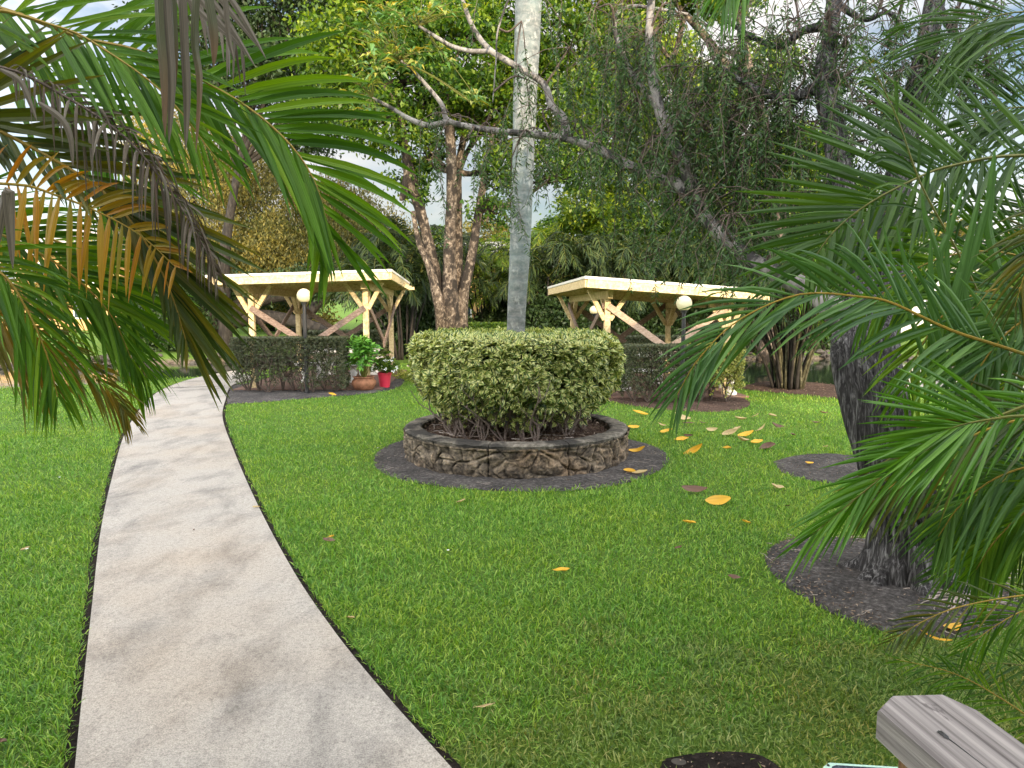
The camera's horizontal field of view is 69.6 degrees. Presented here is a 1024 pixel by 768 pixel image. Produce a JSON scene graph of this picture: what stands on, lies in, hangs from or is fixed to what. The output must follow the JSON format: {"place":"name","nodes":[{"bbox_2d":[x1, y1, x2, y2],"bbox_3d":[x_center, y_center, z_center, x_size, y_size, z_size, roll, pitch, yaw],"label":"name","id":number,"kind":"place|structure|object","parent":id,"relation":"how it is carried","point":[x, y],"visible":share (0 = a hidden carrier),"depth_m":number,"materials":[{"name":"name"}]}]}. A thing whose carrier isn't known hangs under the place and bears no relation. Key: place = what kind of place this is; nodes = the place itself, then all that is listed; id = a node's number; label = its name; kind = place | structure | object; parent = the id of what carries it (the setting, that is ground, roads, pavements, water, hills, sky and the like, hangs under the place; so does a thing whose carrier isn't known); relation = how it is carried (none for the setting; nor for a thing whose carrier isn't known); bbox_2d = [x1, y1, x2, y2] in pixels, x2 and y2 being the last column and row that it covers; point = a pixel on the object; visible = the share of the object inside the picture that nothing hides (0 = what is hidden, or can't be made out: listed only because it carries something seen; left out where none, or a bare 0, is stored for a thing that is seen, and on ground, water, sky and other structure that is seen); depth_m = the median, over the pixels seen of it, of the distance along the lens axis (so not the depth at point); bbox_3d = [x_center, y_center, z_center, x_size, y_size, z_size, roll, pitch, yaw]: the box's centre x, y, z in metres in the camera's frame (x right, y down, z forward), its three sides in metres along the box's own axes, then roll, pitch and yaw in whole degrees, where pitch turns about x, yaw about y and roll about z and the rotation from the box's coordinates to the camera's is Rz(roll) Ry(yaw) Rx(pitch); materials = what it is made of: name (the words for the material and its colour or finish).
{"place":"outdoors","nodes":[
{"label":"outdoors","id":0,"kind":"place"},
{"bbox_2d":[75,371,451,767],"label":"path","id":1,"kind":"structure","parent":0,"point":[214,640],"depth_m":4.07,"materials":[{"name":"concrete"}]},
{"bbox_2d":[232,370,406,389],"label":"paved floor","id":2,"kind":"structure","parent":0,"point":[329,387],"depth_m":16.07,"materials":[{"name":"brick"}]},
{"bbox_2d":[205,269,413,387],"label":"pavilion","id":3,"kind":"structure","parent":2,"relation":"on","point":[286,285],"depth_m":15.53,"materials":[{"name":"wood"}]},
{"bbox_2d":[294,362,357,382],"bbox_3d":[-4.150,-0.264,16.729,1.500,0.440,0.340,0,7,0],"label":"concrete bench","id":4,"kind":"object","parent":2,"relation":"on","point":[353,370],"visible":0.34,"depth_m":16.65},
{"bbox_2d":[313,348,379,378],"bbox_3d":[-4.050,-0.485,17.559,1.700,0.690,0.720,0,7,0],"label":"picnic table","id":5,"kind":"object","parent":2,"relation":"on","point":[319,368],"visible":0.16,"depth_m":17.36,"materials":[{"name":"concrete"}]},
{"bbox_2d":[327,356,382,374],"bbox_3d":[-4.000,-0.464,18.468,1.500,0.440,0.340,0,7,0],"label":"concrete bench","id":6,"kind":"object","parent":2,"relation":"on","point":[373,373],"visible":0.18,"depth_m":18.39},
{"bbox_2d":[344,334,382,389],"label":"potted plant","id":7,"kind":"object","parent":2,"relation":"on","point":[363,380],"visible":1,"depth_m":15.22,"materials":[{"name":"green plant"}]},
{"bbox_2d":[370,350,400,387],"bbox_3d":[-2.754,-0.335,15.900,0.712,0.819,0.727,0,7,0],"label":"red pot","id":8,"kind":"object","parent":2,"relation":"on","point":[384,375],"visible":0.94,"depth_m":15.78,"materials":[{"name":"plastic"}]},
{"bbox_2d":[468,321,506,329],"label":"hedge","id":9,"kind":"object","parent":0,"point":[475,325],"visible":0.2,"depth_m":23.57,"materials":[{"name":"green plant"}]},
{"bbox_2d":[0,300,1023,767],"bbox_3d":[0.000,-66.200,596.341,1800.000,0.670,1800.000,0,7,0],"label":"lawn","id":10,"kind":"structure","parent":0,"point":[462,584],"depth_m":4.94,"materials":[{"name":"plant"}]},
{"bbox_2d":[11,281,75,313],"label":"background tree","id":11,"kind":"object","parent":10,"relation":"on","point":[42,297],"visible":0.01,"depth_m":45.06,"materials":[{"name":"green plant"}]},
{"bbox_2d":[0,230,138,329],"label":"pergola","id":12,"kind":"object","parent":10,"relation":"on","point":[71,310],"depth_m":45.78,"materials":[{"name":"beige paint"}]},
{"bbox_2d":[73,302,87,318],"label":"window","id":13,"kind":"structure","parent":12,"relation":"in","point":[74,313],"depth_m":45.74,"materials":[{"name":"white glass"}]},
{"bbox_2d":[96,302,217,351],"bbox_3d":[-12.856,-2.047,26.809,4.553,2.523,2.454,0,7,0],"label":"shrub","id":14,"kind":"object","parent":10,"relation":"on","point":[168,347],"visible":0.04,"depth_m":26.62,"materials":[{"name":"green plant"}]},
{"bbox_2d":[90,102,264,274],"bbox_3d":[-13.786,-7.266,31.515,7.732,11.145,7.583,0,7,0],"label":"tree","id":15,"kind":"object","parent":10,"relation":"on","point":[193,198],"visible":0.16,"depth_m":30.37,"materials":[{"name":"green plant"}]},
{"bbox_2d":[0,0,423,447],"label":"clumping palm","id":16,"kind":"object","parent":10,"relation":"on","point":[164,270],"visible":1,"depth_m":2.12,"materials":[{"name":"plant"}]},
{"bbox_2d":[122,258,375,347],"bbox_3d":[-9.200,-2.979,28.317,10.941,3.875,6.275,0,7,0],"label":"sprawling tree","id":17,"kind":"object","parent":10,"relation":"on","point":[279,316],"visible":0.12,"depth_m":27.61,"materials":[{"name":"green plant"}]},
{"bbox_2d":[110,0,389,350],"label":"tree","id":18,"kind":"object","parent":10,"relation":"on","point":[258,18],"visible":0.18,"depth_m":25.67,"materials":[{"name":"green plant"}]},
{"bbox_2d":[64,380,461,767],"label":"soil edge","id":19,"kind":"object","parent":10,"relation":"on","point":[448,758],"visible":0.79,"depth_m":4.16,"materials":[{"name":"soil"}]},
{"bbox_2d":[215,211,317,331],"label":"background tree","id":20,"kind":"object","parent":10,"relation":"on","point":[270,327],"visible":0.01,"depth_m":44.32,"materials":[{"name":"green plant"}]},
{"bbox_2d":[193,124,359,335],"bbox_3d":[-10.403,-6.621,32.511,9.059,9.562,7.609,0,7,0],"label":"tree","id":21,"kind":"object","parent":10,"relation":"on","point":[278,249],"visible":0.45,"depth_m":30.75,"materials":[{"name":"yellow plant"}]},
{"bbox_2d":[232,247,341,329],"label":"background tree","id":22,"kind":"object","parent":10,"relation":"on","point":[326,316],"visible":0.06,"depth_m":41.68,"materials":[{"name":"green plant"}]},
{"bbox_2d":[227,378,403,403],"bbox_3d":[-4.119,0.044,16.102,3.893,0.027,4.361,-2,7,-20],"label":"soil bed","id":23,"kind":"object","parent":10,"relation":"on","point":[239,396],"visible":0.52,"depth_m":14.70,"materials":[{"name":"soil"}]},
{"bbox_2d":[229,335,351,391],"bbox_3d":[-4.544,-0.420,15.167,2.432,1.197,0.996,0,7,0],"label":"hedge","id":24,"kind":"object","parent":23,"relation":"on","point":[239,348],"visible":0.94,"depth_m":14.86,"materials":[{"name":"green plant"}]},
{"bbox_2d":[297,289,310,392],"bbox_3d":[-4.159,-0.855,14.819,0.284,2.118,0.284,0,7,0],"label":"lamp post","id":25,"kind":"object","parent":23,"relation":"on","point":[303,296],"visible":0.96,"depth_m":14.74,"materials":[{"name":"black metal"}]},
{"bbox_2d":[323,537,334,540],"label":"fallen leaf","id":26,"kind":"object","parent":10,"relation":"on","point":[329,538],"visible":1,"depth_m":5.73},
{"bbox_2d":[307,329,388,361],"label":"hedge","id":27,"kind":"object","parent":10,"relation":"on","point":[315,332],"visible":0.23,"depth_m":21.63,"materials":[{"name":"green plant"}]},
{"bbox_2d":[274,156,436,338],"bbox_3d":[-6.375,-5.565,30.372,7.478,8.086,6.573,0,7,0],"label":"tree","id":28,"kind":"object","parent":10,"relation":"on","point":[348,240],"visible":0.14,"depth_m":29.91,"materials":[{"name":"green plant"}]},
{"bbox_2d":[319,239,425,326],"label":"clumping palm","id":29,"kind":"object","parent":10,"relation":"on","point":[359,256],"visible":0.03,"depth_m":28.39,"materials":[{"name":"green plant"}]},
{"bbox_2d":[318,238,478,359],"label":"clumping palm","id":30,"kind":"object","parent":10,"relation":"on","point":[417,281],"visible":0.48,"depth_m":22.88,"materials":[{"name":"green plant"}]},
{"bbox_2d":[391,369,411,379],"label":"groundcover plant","id":31,"kind":"object","parent":10,"relation":"on","point":[403,375],"visible":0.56,"depth_m":17.70,"materials":[{"name":"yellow plant"}]},
{"bbox_2d":[356,292,478,355],"bbox_3d":[-3.286,-2.134,25.472,4.502,2.871,2.383,0,7,0],"label":"shrub","id":32,"kind":"object","parent":10,"relation":"on","point":[427,320],"visible":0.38,"depth_m":24.92,"materials":[{"name":"green plant"}]},
{"bbox_2d":[336,216,506,333],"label":"clumping palm","id":33,"kind":"object","parent":10,"relation":"on","point":[357,248],"visible":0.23,"depth_m":24.67,"materials":[{"name":"green plant"}]},
{"bbox_2d":[393,224,462,317],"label":"background tree","id":34,"kind":"object","parent":10,"relation":"on","point":[438,245],"visible":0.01,"depth_m":46.30,"materials":[{"name":"green plant"}]},
{"bbox_2d":[281,0,632,330],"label":"tree","id":35,"kind":"object","parent":10,"relation":"on","point":[450,290],"visible":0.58,"depth_m":19.79,"materials":[{"name":"green plant"}]},
{"bbox_2d":[443,218,509,241],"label":"background tree","id":36,"kind":"object","parent":10,"relation":"on","point":[482,233],"visible":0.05,"depth_m":46.06,"materials":[{"name":"green plant"}]},
{"bbox_2d":[473,702,494,707],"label":"fallen leaf","id":37,"kind":"object","parent":10,"relation":"on","point":[484,705],"visible":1,"depth_m":3.39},
{"bbox_2d":[463,246,532,321],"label":"clumping palm","id":38,"kind":"object","parent":10,"relation":"on","point":[477,296],"visible":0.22,"depth_m":26.20,"materials":[{"name":"green plant"}]},
{"bbox_2d":[468,296,535,327],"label":"shrub","id":39,"kind":"object","parent":10,"relation":"on","point":[500,315],"visible":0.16,"depth_m":26.39,"materials":[{"name":"green plant"}]},
{"bbox_2d":[4,349,1011,366],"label":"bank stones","id":40,"kind":"object","parent":10,"relation":"on","point":[825,354],"visible":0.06,"depth_m":24.85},
{"bbox_2d":[465,242,553,318],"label":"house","id":41,"kind":"structure","parent":10,"relation":"on","point":[474,308],"depth_m":39.79,"materials":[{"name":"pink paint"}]},
{"bbox_2d":[466,226,555,307],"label":"clumping palm","id":42,"kind":"object","parent":10,"relation":"on","point":[536,240],"visible":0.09,"depth_m":29.93,"materials":[{"name":"green plant"}]},
{"bbox_2d":[374,439,668,490],"bbox_3d":[0.122,0.848,9.100,3.602,0.029,3.607,0,7,0],"label":"soil bed","id":43,"kind":"object","parent":10,"relation":"on","point":[392,450],"visible":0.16,"depth_m":7.89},
{"bbox_2d":[403,408,629,478],"bbox_3d":[0.056,0.672,9.102,2.786,0.390,2.776,0,7,0],"label":"round stone planter","id":44,"kind":"object","parent":43,"relation":"on","point":[515,459],"visible":0.7,"depth_m":7.96,"materials":[{"name":"stone"}]},
{"bbox_2d":[404,325,626,441],"bbox_3d":[0.043,-0.060,9.014,2.664,1.305,2.813,0,7,0],"label":"variegated hedge","id":45,"kind":"object","parent":44,"relation":"in","point":[550,373],"visible":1,"depth_m":8.05,"materials":[{"name":"green plant"}]},
{"bbox_2d":[505,0,541,431],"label":"grey trunk palm","id":46,"kind":"object","parent":44,"relation":"in","point":[527,14],"visible":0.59,"depth_m":8.64,"materials":[{"name":"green plant"}]},
{"bbox_2d":[623,468,635,471],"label":"fallen leaf","id":47,"kind":"object","parent":43,"relation":"on","point":[629,469],"visible":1,"depth_m":8.05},
{"bbox_2d":[629,446,644,451],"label":"fallen leaf","id":48,"kind":"object","parent":43,"relation":"on","point":[637,449],"visible":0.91,"depth_m":9.14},
{"bbox_2d":[632,470,646,473],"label":"fallen leaf","id":49,"kind":"object","parent":43,"relation":"on","point":[639,471],"visible":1,"depth_m":7.96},
{"bbox_2d":[386,415,1022,636],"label":"twigs and roots","id":50,"kind":"object","parent":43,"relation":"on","point":[956,598],"visible":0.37,"depth_m":4.91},
{"bbox_2d":[498,210,587,246],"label":"background tree","id":51,"kind":"object","parent":10,"relation":"on","point":[547,222],"visible":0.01,"depth_m":40.80,"materials":[{"name":"green plant"}]},
{"bbox_2d":[476,238,615,326],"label":"clumping palm","id":52,"kind":"object","parent":10,"relation":"on","point":[532,274],"visible":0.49,"depth_m":23.80,"materials":[{"name":"green plant"}]},
{"bbox_2d":[553,567,569,570],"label":"fallen leaf","id":53,"kind":"object","parent":10,"relation":"on","point":[562,569],"visible":1,"depth_m":5.08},
{"bbox_2d":[503,229,646,310],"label":"clumping palm","id":54,"kind":"object","parent":10,"relation":"on","point":[562,267],"visible":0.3,"depth_m":24.38,"materials":[{"name":"green plant"}]},
{"bbox_2d":[525,276,629,333],"bbox_3d":[1.940,-2.157,24.497,4.427,3.038,2.490,0,7,0],"label":"shrub","id":55,"kind":"object","parent":10,"relation":"on","point":[543,313],"visible":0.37,"depth_m":24.04,"materials":[{"name":"green plant"}]},
{"bbox_2d":[590,306,596,328],"bbox_3d":[2.271,-1.309,20.484,0.240,1.729,0.240,0,7,0],"label":"lamp post","id":56,"kind":"object","parent":10,"relation":"on","point":[593,311],"visible":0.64,"depth_m":20.32,"materials":[{"name":"glass"}]},
{"bbox_2d":[540,207,660,275],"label":"clumping palm","id":57,"kind":"object","parent":10,"relation":"on","point":[558,224],"visible":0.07,"depth_m":30.20,"materials":[{"name":"green plant"}]},
{"bbox_2d":[533,231,683,329],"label":"clumping palm","id":58,"kind":"object","parent":10,"relation":"on","point":[626,263],"visible":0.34,"depth_m":23.84,"materials":[{"name":"green plant"}]},
{"bbox_2d":[542,5,705,253],"bbox_3d":[4.492,-8.213,29.039,6.820,13.541,7.010,0,7,0],"label":"tree","id":59,"kind":"object","parent":10,"relation":"on","point":[594,209],"visible":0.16,"depth_m":28.05,"materials":[{"name":"green plant"}]},
{"bbox_2d":[583,274,679,349],"bbox_3d":[3.897,-2.231,25.067,4.922,3.112,2.568,0,7,0],"label":"shrub","id":60,"kind":"object","parent":10,"relation":"on","point":[634,314],"visible":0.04,"depth_m":24.53,"materials":[{"name":"green plant"}]},
{"bbox_2d":[633,410,647,414],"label":"fallen leaf","id":61,"kind":"object","parent":10,"relation":"on","point":[640,412],"visible":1,"depth_m":12.08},
{"bbox_2d":[619,333,680,362],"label":"hedge","id":62,"kind":"object","parent":10,"relation":"on","point":[634,338],"visible":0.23,"depth_m":20.63,"materials":[{"name":"green plant"}]},
{"bbox_2d":[606,228,715,305],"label":"clumping palm","id":63,"kind":"object","parent":10,"relation":"on","point":[675,275],"visible":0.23,"depth_m":24.91,"materials":[{"name":"green plant"}]},
{"bbox_2d":[609,397,749,411],"bbox_3d":[3.047,0.233,14.456,2.866,0.028,3.968,0,7,0],"label":"soil bed","id":64,"kind":"object","parent":10,"relation":"on","point":[705,406],"visible":0.4,"depth_m":13.37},
{"bbox_2d":[243,381,1016,767],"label":"leaf litter","id":65,"kind":"object","parent":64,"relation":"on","point":[549,437],"visible":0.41,"depth_m":8.36,"materials":[{"name":"plant"}]},
{"bbox_2d":[618,342,749,401],"bbox_3d":[3.173,-0.211,13.610,2.439,1.137,1.000,0,7,-3],"label":"hedge","id":66,"kind":"object","parent":64,"relation":"on","point":[732,369],"visible":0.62,"depth_m":13.34,"materials":[{"name":"green plant"}]},
{"bbox_2d":[676,296,691,407],"bbox_3d":[2.965,-0.544,12.771,0.268,1.968,0.268,0,7,0],"label":"lamp post","id":67,"kind":"object","parent":64,"relation":"on","point":[682,302],"visible":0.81,"depth_m":12.66,"materials":[{"name":"black metal"}]},
{"bbox_2d":[676,436,688,439],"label":"fallen leaf","id":68,"kind":"object","parent":10,"relation":"on","point":[681,437],"visible":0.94,"depth_m":9.86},
{"bbox_2d":[560,0,813,364],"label":"tree","id":69,"kind":"object","parent":10,"relation":"on","point":[690,12],"visible":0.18,"depth_m":21.01,"materials":[{"name":"green plant"}]},
{"bbox_2d":[621,279,757,354],"bbox_3d":[6.003,-2.161,24.890,4.768,2.845,2.316,0,7,0],"label":"shrub","id":70,"kind":"object","parent":10,"relation":"on","point":[694,319],"visible":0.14,"depth_m":24.54,"materials":[{"name":"green plant"}]},
{"bbox_2d":[683,443,701,453],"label":"fallen leaf","id":71,"kind":"object","parent":10,"relation":"on","point":[694,449],"visible":0.94,"depth_m":9.10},
{"bbox_2d":[682,485,706,491],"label":"fallen leaf","id":72,"kind":"object","parent":10,"relation":"on","point":[694,488],"visible":1,"depth_m":7.24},
{"bbox_2d":[642,234,754,328],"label":"clumping palm","id":73,"kind":"object","parent":10,"relation":"on","point":[672,250],"visible":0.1,"depth_m":24.34,"materials":[{"name":"green plant"}]},
{"bbox_2d":[706,427,717,430],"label":"fallen leaf","id":74,"kind":"object","parent":10,"relation":"on","point":[711,428],"visible":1,"depth_m":10.57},
{"bbox_2d":[705,495,730,504],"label":"fallen leaf","id":75,"kind":"object","parent":10,"relation":"on","point":[717,499],"visible":1,"depth_m":6.84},
{"bbox_2d":[660,751,779,767],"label":"soil bed","id":76,"kind":"object","parent":10,"relation":"on","point":[705,759],"visible":1,"depth_m":3.01,"materials":[{"name":"soil"}]},
{"bbox_2d":[671,758,685,764],"bbox_3d":[0.681,1.563,3.012,0.096,0.048,0.071,0,7,0],"label":"stone","id":77,"kind":"object","parent":76,"relation":"on","point":[676,761],"visible":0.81,"depth_m":3.00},
{"bbox_2d":[659,229,794,330],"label":"clumping palm","id":78,"kind":"object","parent":10,"relation":"on","point":[708,265],"visible":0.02,"depth_m":24.02,"materials":[{"name":"green plant"}]},
{"bbox_2d":[633,62,822,251],"bbox_3d":[8.558,-7.200,29.131,7.672,11.514,7.015,0,7,0],"label":"tree","id":79,"kind":"object","parent":10,"relation":"on","point":[699,77],"visible":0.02,"depth_m":28.26,"materials":[{"name":"green plant"}]},
{"bbox_2d":[721,429,736,434],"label":"fallen leaf","id":80,"kind":"object","parent":10,"relation":"on","point":[730,431],"visible":1,"depth_m":10.27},
{"bbox_2d":[728,574,739,578],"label":"fallen leaf","id":81,"kind":"object","parent":10,"relation":"on","point":[733,576],"visible":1,"depth_m":4.97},
{"bbox_2d":[738,430,752,435],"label":"fallen leaf","id":82,"kind":"object","parent":10,"relation":"on","point":[746,433],"visible":1,"depth_m":10.18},
{"bbox_2d":[751,439,762,442],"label":"fallen leaf","id":83,"kind":"object","parent":10,"relation":"on","point":[756,441],"visible":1,"depth_m":9.64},
{"bbox_2d":[716,302,807,353],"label":"shrub","id":84,"kind":"object","parent":10,"relation":"on","point":[754,348],"visible":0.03,"depth_m":26.20,"materials":[{"name":"green plant"}]},
{"bbox_2d":[759,442,774,448],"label":"fallen leaf","id":85,"kind":"object","parent":10,"relation":"on","point":[767,444],"visible":1,"depth_m":9.30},
{"bbox_2d":[772,483,783,487],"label":"fallen leaf","id":86,"kind":"object","parent":10,"relation":"on","point":[777,486],"visible":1,"depth_m":7.33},
{"bbox_2d":[738,381,836,397],"bbox_3d":[6.343,0.082,15.770,2.368,0.028,2.660,-6,9,-44],"label":"soil bed","id":87,"kind":"object","parent":10,"relation":"on","point":[829,390],"visible":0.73,"depth_m":15.48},
{"bbox_2d":[671,222,916,389],"bbox_3d":[5.733,-1.597,15.441,4.424,3.481,5.432,0,7,0],"label":"clumping palm","id":88,"kind":"object","parent":87,"relation":"on","point":[789,373],"visible":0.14,"depth_m":15.44,"materials":[{"name":"plant"}]},
{"bbox_2d":[774,453,857,482],"bbox_3d":[3.715,0.929,8.385,1.694,0.030,1.251,-6,9,-40],"label":"soil bed","id":89,"kind":"object","parent":10,"relation":"on","point":[787,464],"visible":0.69,"depth_m":8.30,"materials":[{"name":"soil"}]},
{"bbox_2d":[800,307,831,349],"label":"shrub","id":90,"kind":"object","parent":10,"relation":"on","point":[822,344],"visible":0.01,"depth_m":27.78,"materials":[{"name":"green plant"}]},
{"bbox_2d":[645,0,1023,737],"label":"clumping palm","id":91,"kind":"object","parent":10,"relation":"on","point":[977,538],"visible":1,"depth_m":2.42,"materials":[{"name":"plant"}]},
{"bbox_2d":[755,120,938,344],"bbox_3d":[13.432,-6.153,29.834,6.007,9.301,7.909,-6,9,-44],"label":"tree","id":92,"kind":"object","parent":10,"relation":"on","point":[865,209],"visible":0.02,"depth_m":28.82,"materials":[{"name":"green plant"}]},
{"bbox_2d":[823,763,897,767],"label":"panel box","id":93,"kind":"object","parent":10,"relation":"on","point":[835,765],"visible":0.97,"depth_m":2.86,"materials":[{"name":"white plastic"}]},
{"bbox_2d":[765,537,1019,637],"bbox_3d":[2.586,1.302,5.027,1.548,0.056,1.780,0,7,0],"label":"soil bed","id":94,"kind":"object","parent":10,"relation":"on","point":[887,599],"visible":0.52,"depth_m":4.70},
{"bbox_2d":[330,0,1023,595],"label":"weeping tree","id":95,"kind":"object","parent":94,"relation":"on","point":[828,82],"visible":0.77,"depth_m":5.70,"materials":[{"name":"green plant"}]},
{"bbox_2d":[943,622,960,630],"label":"fallen leaf","id":96,"kind":"object","parent":94,"relation":"on","point":[951,625],"visible":0.57,"depth_m":4.22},
{"bbox_2d":[921,630,950,640],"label":"fallen leaf","id":97,"kind":"object","parent":10,"relation":"on","point":[935,638],"visible":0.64,"depth_m":4.05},
{"bbox_2d":[876,695,1023,767],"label":"timber post","id":98,"kind":"object","parent":10,"relation":"on","point":[927,731],"visible":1,"depth_m":0.96,"materials":[{"name":"grey wood"}]},
{"bbox_2d":[901,239,1005,336],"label":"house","id":99,"kind":"structure","parent":10,"relation":"on","point":[916,309],"depth_m":37.89,"materials":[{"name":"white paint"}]},
{"bbox_2d":[929,207,977,236],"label":"background tree","id":100,"kind":"object","parent":10,"relation":"on","point":[961,233],"visible":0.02,"depth_m":41.62,"materials":[{"name":"green plant"}]},
{"bbox_2d":[0,359,1023,387],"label":"hedge","id":101,"kind":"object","parent":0,"point":[820,370],"depth_m":21.32,"materials":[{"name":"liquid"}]},
{"bbox_2d":[0,0,1023,299],"label":"sky","id":102,"kind":"structure","parent":0,"point":[434,209],"materials":[{"name":"white"}]},
{"bbox_2d":[587,373,748,397],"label":"paved floor","id":103,"kind":"structure","parent":0,"point":[717,393],"depth_m":14.70,"materials":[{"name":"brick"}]},
{"bbox_2d":[638,352,670,384],"bbox_3d":[2.750,-0.349,16.367,1.700,0.690,0.720,-1,7,-5],"label":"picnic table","id":104,"kind":"object","parent":103,"relation":"on","point":[655,364],"visible":0.02,"depth_m":16.22,"materials":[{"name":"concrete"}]},
{"bbox_2d":[547,276,769,393],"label":"pavilion","id":105,"kind":"structure","parent":103,"relation":"on","point":[603,290],"depth_m":14.30,"materials":[{"name":"wood"}]},
{"bbox_2d":[718,375,736,394],"bbox_3d":[4.420,-0.076,15.090,0.340,0.440,1.500,1,7,10],"label":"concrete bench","id":106,"kind":"object","parent":103,"relation":"on","point":[733,393],"visible":0.15,"depth_m":14.49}
]}

